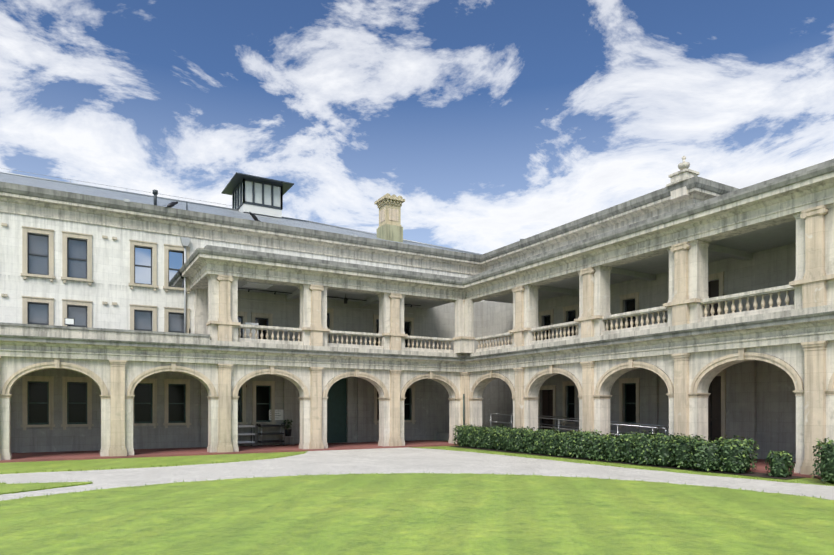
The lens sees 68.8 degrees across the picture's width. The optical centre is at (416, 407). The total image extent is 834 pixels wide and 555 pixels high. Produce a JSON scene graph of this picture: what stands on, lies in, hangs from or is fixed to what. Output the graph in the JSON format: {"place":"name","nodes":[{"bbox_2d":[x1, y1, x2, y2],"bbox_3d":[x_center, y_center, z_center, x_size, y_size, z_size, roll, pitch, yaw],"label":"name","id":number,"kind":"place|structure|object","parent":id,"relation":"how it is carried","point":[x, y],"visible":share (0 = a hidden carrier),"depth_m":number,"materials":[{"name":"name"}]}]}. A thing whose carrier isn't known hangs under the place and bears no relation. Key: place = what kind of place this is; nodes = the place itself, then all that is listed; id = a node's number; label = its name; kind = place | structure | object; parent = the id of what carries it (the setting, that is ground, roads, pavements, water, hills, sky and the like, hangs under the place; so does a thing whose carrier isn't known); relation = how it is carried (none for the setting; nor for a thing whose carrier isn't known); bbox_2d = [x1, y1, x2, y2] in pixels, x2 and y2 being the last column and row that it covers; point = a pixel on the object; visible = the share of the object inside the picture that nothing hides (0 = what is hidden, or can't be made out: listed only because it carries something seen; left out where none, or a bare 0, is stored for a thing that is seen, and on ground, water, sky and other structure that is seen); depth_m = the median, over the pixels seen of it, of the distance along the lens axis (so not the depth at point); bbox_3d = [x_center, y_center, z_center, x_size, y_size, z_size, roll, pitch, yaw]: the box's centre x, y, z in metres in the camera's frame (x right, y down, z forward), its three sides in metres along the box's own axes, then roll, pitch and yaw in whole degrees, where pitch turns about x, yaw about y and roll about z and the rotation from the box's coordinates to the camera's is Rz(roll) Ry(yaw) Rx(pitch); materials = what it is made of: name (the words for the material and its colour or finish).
{"place":"outdoors","nodes":[
{"label":"outdoors","id":0,"kind":"place"},
{"bbox_2d":[0,482,92,494],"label":"lawn","id":1,"kind":"structure","parent":0,"point":[14,488],"depth_m":12.80,"materials":[{"name":"green plant"}]},
{"bbox_2d":[0,473,833,554],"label":"front lawn","id":2,"kind":"structure","parent":0,"point":[421,514],"depth_m":9.08,"materials":[{"name":"green plant"}]},
{"bbox_2d":[0,447,833,500],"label":"gravel path","id":3,"kind":"structure","parent":0,"point":[387,460],"depth_m":16.03,"materials":[{"name":"grey gravel"}]},
{"bbox_2d":[1,447,833,499],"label":"grass tufts","id":4,"kind":"object","parent":3,"relation":"on","point":[737,476],"visible":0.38,"depth_m":15.04,"materials":[{"name":"green plant"}]},
{"bbox_2d":[0,441,833,485],"bbox_3d":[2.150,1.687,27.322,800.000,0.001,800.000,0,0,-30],"label":"lawn","id":5,"kind":"structure","parent":0,"point":[58,466],"depth_m":18.39,"materials":[{"name":"green plant"}]},
{"bbox_2d":[0,156,795,461],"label":"building walls","id":6,"kind":"structure","parent":5,"relation":"on","point":[89,261],"depth_m":23.85,"materials":[{"name":"beige stone"}]},
{"bbox_2d":[0,168,481,254],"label":"building roof","id":7,"kind":"structure","parent":6,"relation":"on","point":[261,198],"depth_m":30.76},
{"bbox_2d":[238,425,254,446],"bbox_3d":[-7.282,1.209,25.255,1.000,0.944,0.564,0,0,-30],"label":"shelf rack","id":8,"kind":"object","parent":6,"relation":"on","point":[251,434],"visible":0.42,"depth_m":25.24,"materials":[{"name":"grey plastic"}]},
{"bbox_2d":[257,423,285,445],"bbox_3d":[-6.199,1.175,25.881,1.136,1.012,0.564,0,0,-30],"label":"black trolley","id":9,"kind":"object","parent":6,"relation":"on","point":[261,441],"visible":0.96,"depth_m":25.74,"materials":[{"name":"black plastic"}]},
{"bbox_2d":[269,410,283,419],"bbox_3d":[-6.113,0.312,26.491,0.640,0.450,0.030,0,0,-30],"label":"notice board","id":10,"kind":"object","parent":6,"relation":"attached to","point":[279,414],"depth_m":26.53,"materials":[{"name":"white"}]},
{"bbox_2d":[282,419,293,444],"bbox_3d":[-5.572,1.055,26.365,0.468,1.124,0.458,0,0,-30],"label":"pot plant","id":11,"kind":"object","parent":6,"relation":"on","point":[287,432],"visible":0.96,"depth_m":26.27,"materials":[{"name":"green plant"}]},
{"bbox_2d":[0,159,833,478],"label":"arcade facade","id":12,"kind":"structure","parent":6,"relation":"attached to","point":[690,349],"depth_m":20.84,"materials":[{"name":"beige stone"}]},
{"bbox_2d":[437,413,668,440],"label":"ramp handrails","id":13,"kind":"object","parent":6,"relation":"on","point":[443,436],"visible":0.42,"depth_m":23.88,"materials":[{"name":"metal"}]},
{"bbox_2d":[450,446,802,478],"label":"bed soil","id":14,"kind":"structure","parent":5,"relation":"on","point":[758,474],"depth_m":17.25,"materials":[{"name":"brown soil"}]},
{"bbox_2d":[453,424,833,482],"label":"hedge bushes","id":15,"kind":"object","parent":14,"relation":"on","point":[729,455],"visible":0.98,"depth_m":17.57,"materials":[{"name":"green plant"}]},
{"bbox_2d":[0,0,833,253],"label":"sky","id":16,"kind":"structure","parent":0,"point":[496,124],"materials":[{"name":"blue"}]}
]}

